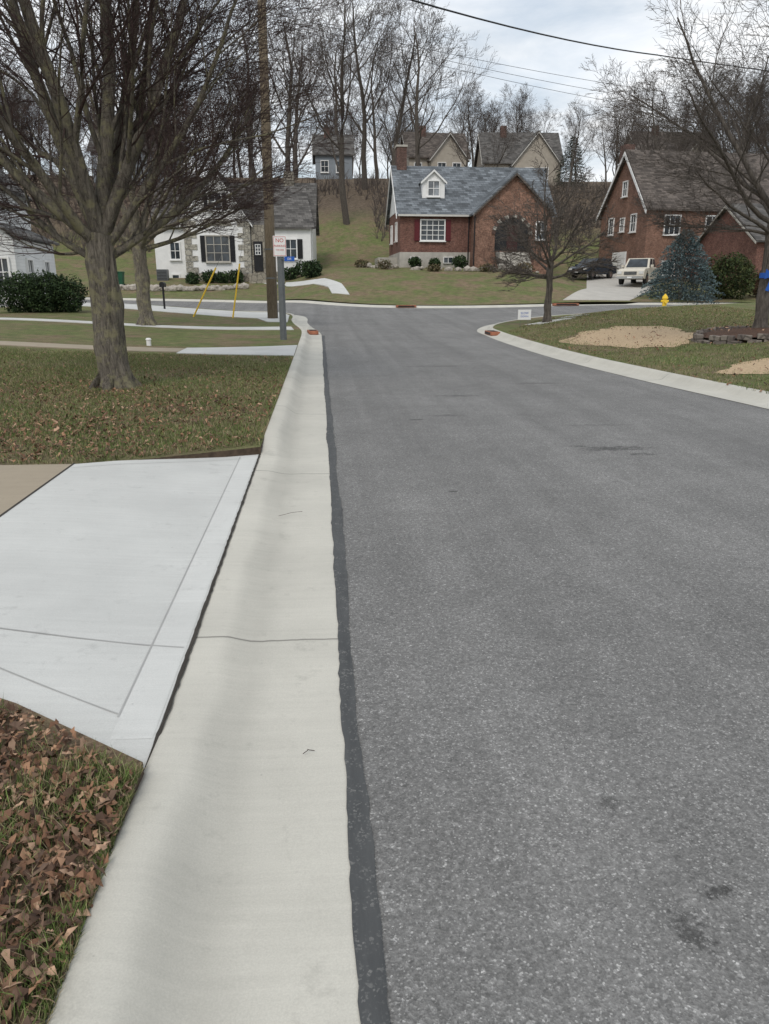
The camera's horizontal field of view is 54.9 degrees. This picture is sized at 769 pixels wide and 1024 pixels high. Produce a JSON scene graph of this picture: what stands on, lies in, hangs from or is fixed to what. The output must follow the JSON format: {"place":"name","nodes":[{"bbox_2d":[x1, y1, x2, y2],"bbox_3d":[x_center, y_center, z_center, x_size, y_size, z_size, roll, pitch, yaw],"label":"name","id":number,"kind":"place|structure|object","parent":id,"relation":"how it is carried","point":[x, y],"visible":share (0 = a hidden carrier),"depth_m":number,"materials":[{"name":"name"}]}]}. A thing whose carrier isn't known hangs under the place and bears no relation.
{"place":"outdoors","nodes":[
{"label":"outdoors","id":0,"kind":"place"},
{"bbox_2d":[0,464,70,514],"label":"old driveway","id":1,"kind":"structure","parent":0,"point":[18,483],"depth_m":6.08,"materials":[{"name":"concrete"}]},
{"bbox_2d":[0,694,146,1023],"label":"lawn","id":2,"kind":"structure","parent":0,"point":[53,741],"depth_m":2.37,"materials":[{"name":"plant"}]},
{"bbox_2d":[0,698,133,1023],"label":"leaf litter","id":3,"kind":"object","parent":2,"relation":"on","point":[49,864],"visible":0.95,"depth_m":2.06,"materials":[{"name":"brown plant"}]},
{"bbox_3d":[-19.676,-0.947,-5.168,0.400,8.700,0.400,-1,17,-5],"label":"utility pole","id":4,"kind":"object","parent":2,"relation":"on","visible":0},
{"bbox_2d":[410,0,656,55],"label":"overhead cable","id":5,"kind":"object","parent":4,"relation":"attached to","point":[437,7],"visible":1,"depth_m":18.30,"materials":[{"name":"black rubber"}]},
{"bbox_2d":[0,454,258,767],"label":"driveway apron","id":6,"kind":"object","parent":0,"point":[108,570],"visible":0.88,"depth_m":4.09,"materials":[{"name":"concrete"}]},
{"bbox_2d":[0,454,259,769],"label":"expansion joint","id":7,"kind":"object","parent":6,"relation":"on","point":[177,684],"visible":0.97,"depth_m":3.73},
{"bbox_2d":[0,318,293,329],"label":"pavement","id":8,"kind":"structure","parent":0,"point":[188,327],"depth_m":26.88,"materials":[{"name":"concrete"}]},
{"bbox_2d":[0,305,301,464],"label":"lawn","id":9,"kind":"structure","parent":0,"point":[48,332],"depth_m":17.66,"materials":[{"name":"green plant"}]},
{"bbox_2d":[0,191,30,229],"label":"walls","id":10,"kind":"structure","parent":9,"relation":"on","point":[20,220],"depth_m":39.00,"materials":[{"name":"white"}]},
{"bbox_2d":[0,270,47,312],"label":"boxwood shrub","id":11,"kind":"object","parent":9,"relation":"on","point":[10,284],"visible":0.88,"depth_m":30.47,"materials":[{"name":"green plant"}]},
{"bbox_2d":[17,268,73,312],"bbox_3d":[-14.209,-9.314,31.171,2.152,1.892,2.067,-1,17,-5],"label":"boxwood shrub","id":12,"kind":"object","parent":9,"relation":"on","point":[47,279],"visible":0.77,"depth_m":30.75,"materials":[{"name":"green plant"}]},
{"bbox_2d":[45,273,88,312],"bbox_3d":[-13.683,-9.332,31.588,1.818,1.680,1.810,-1,17,-5],"label":"boxwood shrub","id":13,"kind":"object","parent":9,"relation":"on","point":[78,297],"visible":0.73,"depth_m":31.39,"materials":[{"name":"green plant"}]},
{"bbox_2d":[0,341,184,351],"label":"footpath","id":14,"kind":"structure","parent":9,"relation":"on","point":[64,346],"depth_m":18.49,"materials":[{"name":"concrete"}]},
{"bbox_2d":[0,347,291,463],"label":"leaf litter","id":15,"kind":"object","parent":9,"relation":"on","point":[35,424],"visible":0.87,"depth_m":9.10,"materials":[{"name":"brown plant"}]},
{"bbox_2d":[0,0,308,325],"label":"maple tree","id":16,"kind":"object","parent":9,"relation":"on","point":[142,282],"visible":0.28,"depth_m":25.81,"materials":[{"name":"brown plant"}]},
{"bbox_2d":[0,0,369,391],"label":"maple tree","id":17,"kind":"object","parent":9,"relation":"on","point":[100,208],"visible":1,"depth_m":10.76,"materials":[{"name":"brown plant"}]},
{"bbox_2d":[177,345,296,355],"bbox_3d":[-3.700,-4.074,18.833,2.860,0.122,3.100,-1,17,-5],"label":"driveway apron","id":18,"kind":"object","parent":9,"relation":"on","point":[287,350],"visible":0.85,"depth_m":18.66,"materials":[{"name":"concrete"}]},
{"bbox_2d":[257,0,277,317],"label":"utility pole","id":19,"kind":"object","parent":9,"relation":"on","point":[271,281],"visible":0.66,"depth_m":31.84,"materials":[{"name":"wood"}]},
{"bbox_2d":[268,17,758,113],"bbox_3d":[18.891,-25.015,43.647,56.218,2.455,0.018,-10,20,-30],"label":"overhead cable","id":20,"kind":"object","parent":19,"relation":"attached to","point":[473,66],"visible":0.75,"depth_m":35.03,"materials":[{"name":"black paint"}]},
{"bbox_2d":[270,22,760,123],"bbox_3d":[18.891,-24.457,43.815,56.218,2.020,0.018,-10,20,-30],"label":"overhead cable","id":21,"kind":"object","parent":19,"relation":"attached to","point":[475,73],"visible":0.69,"depth_m":35.15,"materials":[{"name":"black rubber"}]},
{"bbox_2d":[269,12,768,103],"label":"overhead cable","id":22,"kind":"object","parent":19,"relation":"attached to","point":[472,58],"visible":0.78,"depth_m":34.93,"materials":[{"name":"black rubber"}]},
{"bbox_2d":[273,236,294,339],"bbox_3d":[-2.956,-6.565,22.113,0.610,3.165,0.220,-1,17,-2],"label":"no parking sign","id":23,"kind":"object","parent":9,"relation":"on","point":[279,247],"visible":0.99,"depth_m":21.91,"materials":[{"name":"metal"}]},
{"bbox_2d":[82,303,288,321],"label":"pavement","id":24,"kind":"structure","parent":0,"point":[263,316],"depth_m":35.88,"materials":[{"name":"concrete"}]},
{"bbox_2d":[30,167,610,252],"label":"hillside brush","id":25,"kind":"object","parent":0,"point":[356,182],"visible":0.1,"depth_m":81.43,"materials":[{"name":"brown plant"}]},
{"bbox_2d":[8,175,755,304],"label":"lawn","id":26,"kind":"structure","parent":0,"point":[341,248],"depth_m":54.88,"materials":[{"name":"green plant"}]},
{"bbox_2d":[120,282,248,290],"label":"garden stone wall","id":27,"kind":"structure","parent":26,"relation":"on","point":[180,287],"depth_m":53.43,"materials":[{"name":"grey stone"}]},
{"bbox_2d":[185,271,201,283],"bbox_3d":[-14.584,-17.762,56.211,1.300,1.076,1.112,-1,17,-5],"label":"foundation shrub","id":28,"kind":"object","parent":26,"relation":"on","point":[195,278],"visible":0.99,"depth_m":56.04,"materials":[{"name":"green plant"}]},
{"bbox_2d":[154,229,316,277],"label":"walls","id":29,"kind":"structure","parent":26,"relation":"on","point":[162,254],"depth_m":59.40,"materials":[{"name":"white paint"}]},
{"bbox_2d":[169,242,181,260],"bbox_3d":[-16.753,-20.857,59.161,0.980,1.445,0.220,-1,17,-3],"label":"window","id":30,"kind":"structure","parent":29,"relation":"attached to","point":[175,250],"depth_m":59.20,"materials":[{"name":"white glass"}]},
{"bbox_2d":[184,181,252,273],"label":"gable walls","id":31,"kind":"structure","parent":29,"relation":"on","point":[204,266],"depth_m":57.02,"materials":[{"name":"white paint"}]},
{"bbox_2d":[183,219,251,281],"bbox_3d":[-12.837,-19.712,57.157,5.040,5.500,0.064,-1,17,-3],"label":"stone facing","id":32,"kind":"object","parent":31,"relation":"attached to","point":[246,270],"visible":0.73,"depth_m":57.04,"materials":[{"name":"stone"}]},
{"bbox_2d":[205,235,231,262],"bbox_3d":[-12.834,-20.238,56.936,1.980,2.045,0.220,-1,17,-3],"label":"window","id":33,"kind":"structure","parent":31,"relation":"attached to","point":[215,245],"depth_m":56.98,"materials":[{"name":"white glass"}]},
{"bbox_2d":[149,182,319,235],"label":"roof","id":34,"kind":"structure","parent":29,"relation":"on","point":[312,198],"depth_m":60.60,"materials":[{"name":"grey"}]},
{"bbox_2d":[227,269,244,282],"bbox_3d":[-11.475,-18.186,56.985,1.293,1.214,1.147,6,18,18],"label":"foundation shrub","id":35,"kind":"object","parent":26,"relation":"on","point":[232,276],"visible":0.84,"depth_m":56.78,"materials":[{"name":"green plant"}]},
{"bbox_2d":[249,273,265,282],"bbox_3d":[-9.774,-18.004,57.470,1.300,1.050,1.050,-1,17,-3],"label":"door step","id":36,"kind":"object","parent":26,"relation":"on","point":[257,277],"depth_m":56.92,"materials":[{"name":"beige stone"}]},
{"bbox_2d":[250,225,265,272],"bbox_3d":[-9.856,-19.948,58.631,1.000,5.100,2.200,-1,17,-3],"label":"entry bay","id":37,"kind":"object","parent":26,"relation":"on","point":[258,232],"visible":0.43,"depth_m":57.15,"materials":[{"name":"beige stone"}]},
{"bbox_2d":[253,241,263,270],"bbox_3d":[-9.800,-19.858,57.469,0.700,2.200,0.060,-1,17,-3],"label":"front door","id":38,"kind":"structure","parent":37,"relation":"attached to","point":[258,262],"depth_m":57.51,"materials":[{"name":"black paint"}]},
{"bbox_2d":[202,0,336,181],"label":"bare tree","id":39,"kind":"object","parent":26,"relation":"on","point":[256,153],"visible":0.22,"depth_m":74.99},
{"bbox_2d":[228,0,338,173],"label":"bare tree","id":40,"kind":"object","parent":26,"relation":"on","point":[288,116],"visible":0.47,"depth_m":73.09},
{"bbox_2d":[275,229,311,271],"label":"wing walls","id":41,"kind":"structure","parent":26,"relation":"on","point":[304,235],"depth_m":58.06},
{"bbox_2d":[260,186,314,228],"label":"wing roof","id":42,"kind":"structure","parent":41,"relation":"on","point":[293,211],"depth_m":58.62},
{"bbox_2d":[284,238,297,259],"bbox_3d":[-7.390,-20.653,58.138,1.180,1.595,0.220,-1,17,-3],"label":"window","id":43,"kind":"structure","parent":41,"relation":"attached to","point":[291,248],"depth_m":58.16,"materials":[{"name":"white glass"}]},
{"bbox_2d":[240,0,348,177],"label":"bare tree","id":44,"kind":"object","parent":26,"relation":"on","point":[295,144],"visible":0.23,"depth_m":102.09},
{"bbox_2d":[264,278,349,294],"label":"footpath","id":45,"kind":"structure","parent":26,"relation":"on","point":[333,286],"depth_m":50.65,"materials":[{"name":"concrete"}]},
{"bbox_2d":[299,259,321,277],"bbox_3d":[-5.335,-18.024,54.847,1.760,1.412,1.585,-10,19,-30],"label":"dwarf conifer","id":46,"kind":"object","parent":26,"relation":"on","point":[308,266],"visible":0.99,"depth_m":54.61,"materials":[{"name":"green plant"}]},
{"bbox_2d":[272,0,366,134],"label":"bare tree","id":47,"kind":"object","parent":26,"relation":"on","point":[322,104],"visible":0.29,"depth_m":98.94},
{"bbox_2d":[315,155,351,178],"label":"walls","id":48,"kind":"structure","parent":26,"relation":"on","point":[332,164],"depth_m":96.87,"materials":[{"name":"grey"}]},
{"bbox_2d":[312,134,354,164],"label":"roof","id":49,"kind":"structure","parent":48,"relation":"on","point":[350,142],"depth_m":97.29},
{"bbox_2d":[268,0,403,224],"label":"bare tree","id":50,"kind":"object","parent":26,"relation":"on","point":[343,198],"visible":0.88,"depth_m":67.35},
{"bbox_2d":[310,0,419,189],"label":"bare tree","id":51,"kind":"object","parent":26,"relation":"on","point":[363,131],"visible":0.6,"depth_m":80.28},
{"bbox_2d":[344,16,404,177],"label":"bare tree","id":52,"kind":"object","parent":26,"relation":"on","point":[374,148],"visible":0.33,"depth_m":104.98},
{"bbox_2d":[0,45,768,229],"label":"distant tree belt","id":53,"kind":"object","parent":26,"relation":"on","point":[492,128],"visible":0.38,"depth_m":92.31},
{"bbox_2d":[358,0,460,165],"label":"bare tree","id":54,"kind":"object","parent":26,"relation":"on","point":[397,130],"visible":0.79,"depth_m":78.96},
{"bbox_2d":[407,158,428,165],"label":"walls","id":55,"kind":"structure","parent":26,"relation":"on","point":[411,161],"depth_m":97.69,"materials":[{"name":"beige paint"}]},
{"bbox_2d":[400,132,470,158],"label":"roof","id":56,"kind":"structure","parent":55,"relation":"on","point":[427,149],"depth_m":98.88,"materials":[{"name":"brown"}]},
{"bbox_2d":[429,135,466,166],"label":"front gable","id":57,"kind":"structure","parent":55,"relation":"on","point":[445,152],"depth_m":96.64,"materials":[{"name":"beige paint"}]},
{"bbox_2d":[375,0,500,165],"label":"bare tree","id":58,"kind":"object","parent":26,"relation":"on","point":[417,139],"visible":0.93,"depth_m":76.93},
{"bbox_2d":[451,255,467,267],"bbox_3d":[5.992,-19.889,58.742,1.309,1.179,1.177,9,19,28],"label":"foundation shrub","id":59,"kind":"object","parent":26,"relation":"on","point":[462,261],"visible":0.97,"depth_m":58.51,"materials":[{"name":"green plant"}]},
{"bbox_2d":[410,265,538,273],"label":"garden rocks","id":60,"kind":"object","parent":26,"relation":"on","point":[467,268],"visible":0.62,"depth_m":55.80,"materials":[{"name":"grey stone"}]},
{"bbox_2d":[469,252,548,273],"bbox_3d":[9.986,-19.506,59.418,6.080,2.500,1.690,-2,17,-6],"label":"gable foundation","id":61,"kind":"object","parent":26,"relation":"on","point":[480,258],"visible":0.21,"depth_m":58.29,"materials":[{"name":"grey concrete"}]},
{"bbox_2d":[470,176,551,252],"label":"gable walls","id":62,"kind":"structure","parent":26,"relation":"on","point":[484,238],"depth_m":57.39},
{"bbox_2d":[494,218,528,250],"bbox_3d":[9.970,-21.714,57.881,2.700,2.415,0.018,-2,17,-6],"label":"porch recess","id":63,"kind":"object","parent":62,"relation":"attached to","point":[500,245],"visible":0.34,"depth_m":57.93,"materials":[{"name":"grey stone"}]},
{"bbox_2d":[469,171,553,216],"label":"gable roof","id":64,"kind":"structure","parent":62,"relation":"on","point":[501,183],"depth_m":57.15,"materials":[{"name":"grey"}]},
{"bbox_2d":[473,173,555,216],"bbox_3d":[10.100,-24.335,56.791,6.560,3.155,0.060,-2,17,-6],"label":"barge board","id":65,"kind":"object","parent":62,"relation":"attached to","point":[500,189],"visible":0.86,"depth_m":56.63,"materials":[{"name":"brown"}]},
{"bbox_2d":[495,239,533,268],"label":"front steps","id":66,"kind":"structure","parent":26,"relation":"on","point":[500,255],"depth_m":57.59,"materials":[{"name":"grey stone"}]},
{"bbox_2d":[476,148,560,175],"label":"walls","id":67,"kind":"structure","parent":26,"relation":"on","point":[479,164],"depth_m":99.48,"materials":[{"name":"beige paint"}]},
{"bbox_2d":[474,132,563,166],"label":"roof","id":68,"kind":"structure","parent":67,"relation":"on","point":[553,141],"depth_m":100.72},
{"bbox_2d":[511,134,559,185],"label":"front gable","id":69,"kind":"structure","parent":67,"relation":"on","point":[525,159],"depth_m":98.00,"materials":[{"name":"beige paint"}]},
{"bbox_2d":[554,135,587,186],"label":"pine tree","id":70,"kind":"object","parent":26,"relation":"on","point":[570,142],"visible":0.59,"depth_m":97.04,"materials":[{"name":"green plant"}]},
{"bbox_2d":[599,161,718,278],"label":"walls","id":71,"kind":"structure","parent":26,"relation":"on","point":[646,242],"depth_m":62.73,"materials":[{"name":"brown brick"}]},
{"bbox_2d":[612,251,626,270],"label":"garage door","id":72,"kind":"structure","parent":71,"relation":"attached to","point":[621,256],"depth_m":65.34,"materials":[{"name":"white paint"}]},
{"bbox_2d":[663,214,681,235],"bbox_3d":[23.783,-23.688,61.098,1.580,1.645,0.220,-3,17,-9],"label":"window","id":73,"kind":"structure","parent":71,"relation":"attached to","point":[669,231],"depth_m":61.20,"materials":[{"name":"white glass"}]},
{"bbox_2d":[598,149,768,219],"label":"roof","id":74,"kind":"structure","parent":71,"relation":"attached to","point":[642,173],"depth_m":62.19,"materials":[{"name":"brown"}]},
{"bbox_2d":[595,152,646,222],"bbox_3d":[20.481,-28.154,63.806,0.065,5.338,9.300,-3,17,-9],"label":"barge board","id":75,"kind":"object","parent":74,"relation":"attached to","point":[633,177],"visible":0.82,"depth_m":62.81,"materials":[{"name":"white paint"}]},
{"bbox_2d":[635,229,723,304],"bbox_3d":[19.142,-15.682,47.400,5.573,4.726,5.639,-1,17,-5],"label":"blue spruce","id":76,"kind":"object","parent":26,"relation":"on","point":[682,259],"visible":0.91,"depth_m":46.97,"materials":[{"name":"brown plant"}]},
{"bbox_2d":[698,252,759,299],"bbox_3d":[22.483,-15.375,48.146,3.609,3.138,3.228,10,19,29],"label":"shrub","id":77,"kind":"object","parent":26,"relation":"on","point":[729,287],"visible":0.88,"depth_m":47.54,"materials":[{"name":"green plant"}]},
{"bbox_2d":[0,0,768,181],"label":"sky","id":78,"kind":"structure","parent":0,"point":[619,24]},
{"bbox_2d":[82,300,768,1023],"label":"road","id":79,"kind":"structure","parent":0,"point":[558,588],"depth_m":3.33,"materials":[{"name":"grey asphalt"}]},
{"bbox_2d":[45,311,360,1023],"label":"kerb","id":80,"kind":"structure","parent":79,"relation":"on","point":[222,895],"depth_m":2.38,"materials":[{"name":"concrete"}]},
{"bbox_2d":[322,336,390,1023],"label":"asphalt sealant strip","id":81,"kind":"object","parent":79,"relation":"on","point":[370,961],"visible":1,"depth_m":2.38,"materials":[{"name":"black asphalt"}]},
{"bbox_2d":[85,297,723,307],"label":"kerb","id":82,"kind":"structure","parent":79,"relation":"on","point":[362,305],"depth_m":45.55,"materials":[{"name":"concrete"}]},
{"bbox_2d":[477,313,768,408],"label":"kerb","id":83,"kind":"structure","parent":79,"relation":"on","point":[749,396],"depth_m":14.42,"materials":[{"name":"concrete"}]},
{"bbox_2d":[151,298,765,408],"bbox_3d":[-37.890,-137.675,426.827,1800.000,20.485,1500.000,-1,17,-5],"label":"ground","id":84,"kind":"structure","parent":0,"point":[583,303],"depth_m":46.73,"materials":[{"name":"green plant"}]},
{"bbox_2d":[0,225,55,306],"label":"side wing","id":85,"kind":"structure","parent":84,"relation":"on","point":[17,262],"depth_m":35.89,"materials":[{"name":"white paint"}]},
{"bbox_2d":[0,256,11,283],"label":"window","id":86,"kind":"structure","parent":85,"relation":"attached to","point":[5,267],"depth_m":34.72,"materials":[{"name":"white glass"}]},
{"bbox_2d":[0,222,59,245],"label":"wing roof","id":87,"kind":"structure","parent":85,"relation":"on","point":[34,234],"depth_m":37.47,"materials":[{"name":"grey"}]},
{"bbox_2d":[389,252,469,267],"bbox_3d":[6.932,-20.862,63.823,12.340,2.550,8.080,-2,17,-6],"label":"foundation","id":88,"kind":"object","parent":84,"relation":"on","point":[404,257],"visible":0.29,"depth_m":59.38,"materials":[{"name":"grey concrete"}]},
{"bbox_2d":[389,213,551,255],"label":"walls","id":89,"kind":"structure","parent":88,"relation":"on","point":[406,242],"depth_m":59.08,"materials":[{"name":"red brick"}]},
{"bbox_2d":[395,147,406,169],"bbox_3d":[1.365,-27.658,61.334,0.800,4.600,1.100,-2,17,-6],"label":"chimney","id":90,"kind":"object","parent":89,"relation":"on","point":[401,159],"visible":0.36,"depth_m":60.43,"materials":[{"name":"brick"}]},
{"bbox_2d":[419,219,445,241],"bbox_3d":[3.835,-22.352,58.748,2.130,1.695,0.220,-2,17,-6],"label":"window","id":91,"kind":"structure","parent":89,"relation":"attached to","point":[433,230],"depth_m":58.78,"materials":[{"name":"white glass"}]},
{"bbox_2d":[420,172,444,197],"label":"dormer walls","id":92,"kind":"structure","parent":89,"relation":"attached to","point":[432,176],"depth_m":58.92,"materials":[{"name":"white paint"}]},
{"bbox_2d":[426,180,440,197],"bbox_3d":[3.923,-25.737,58.890,1.130,1.295,0.220,-2,17,-6],"label":"dormer window","id":93,"kind":"structure","parent":92,"relation":"in","point":[433,188],"depth_m":58.92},
{"bbox_2d":[386,166,556,224],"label":"roof","id":94,"kind":"structure","parent":89,"relation":"attached to","point":[468,190],"depth_m":60.14,"materials":[{"name":"grey stone"}]},
{"bbox_2d":[398,214,470,216],"bbox_3d":[3.961,-23.335,58.192,5.800,0.140,0.140,-2,17,-6],"label":"gutter","id":95,"kind":"object","parent":94,"relation":"attached to","point":[441,215],"visible":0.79,"depth_m":58.12,"materials":[{"name":"white metal"}]},
{"bbox_2d":[691,203,768,284],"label":"brick bungalow","id":96,"kind":"object","parent":84,"relation":"on","point":[750,245],"visible":0.44,"depth_m":55.02,"materials":[{"name":"brown brick"}]},
{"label":"walls","id":97,"kind":"object","parent":84,"relation":"on","visible":0},
{"bbox_2d":[618,131,697,163],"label":"roof","id":98,"kind":"structure","parent":97,"relation":"on","point":[640,143],"depth_m":106.75,"materials":[{"name":"brown"}]},
{"bbox_2d":[563,273,652,300],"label":"driveway","id":99,"kind":"structure","parent":0,"point":[603,287],"depth_m":51.70,"materials":[{"name":"concrete"}]},
{"bbox_2d":[567,258,616,278],"bbox_3d":[17.296,-20.233,61.445,4.771,1.600,2.200,-15,23,-41],"label":"parked car","id":100,"kind":"object","parent":99,"relation":"on","point":[609,275],"visible":0.45,"depth_m":60.90,"materials":[{"name":"black paint"}]},
{"bbox_2d":[616,258,660,284],"bbox_3d":[19.467,-18.319,56.339,2.360,1.920,5.871,10,20,31],"label":"pickup truck","id":101,"kind":"object","parent":99,"relation":"on","point":[634,270],"visible":0.78,"depth_m":54.97,"materials":[{"name":"beige paint"}]},
{"bbox_2d":[493,302,768,393],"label":"lawn","id":102,"kind":"structure","parent":0,"point":[505,327],"depth_m":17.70,"materials":[{"name":"green plant"}]},
{"bbox_2d":[483,125,628,322],"bbox_3d":[6.119,-10.312,27.169,5.256,6.951,4.913,15,22,40],"label":"young tree","id":103,"kind":"object","parent":102,"relation":"on","point":[548,275],"visible":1,"depth_m":27.02,"materials":[{"name":"brown plant"}]},
{"bbox_2d":[559,326,692,347],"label":"seeded soil","id":104,"kind":"structure","parent":102,"relation":"on","point":[617,335],"depth_m":20.50,"materials":[{"name":"soil"}]},
{"bbox_2d":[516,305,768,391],"bbox_3d":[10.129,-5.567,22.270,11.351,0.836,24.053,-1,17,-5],"label":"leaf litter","id":105,"kind":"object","parent":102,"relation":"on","point":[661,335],"visible":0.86,"depth_m":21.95,"materials":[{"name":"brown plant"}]},
{"bbox_2d":[571,0,768,327],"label":"maple tree","id":106,"kind":"object","parent":102,"relation":"on","point":[761,318],"visible":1,"depth_m":16.97,"materials":[{"name":"brown plant"}]},
{"bbox_2d":[691,326,768,343],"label":"stone tree ring","id":107,"kind":"object","parent":102,"relation":"on","point":[698,336],"visible":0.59,"depth_m":17.18,"materials":[{"name":"grey stone"}]},
{"bbox_2d":[703,327,768,337],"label":"mulch bed","id":108,"kind":"object","parent":107,"relation":"in","point":[753,332],"visible":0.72,"depth_m":17.71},
{"bbox_2d":[716,358,768,373],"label":"seeded soil","id":109,"kind":"structure","parent":102,"relation":"on","point":[747,368],"depth_m":13.84,"materials":[{"name":"soil"}]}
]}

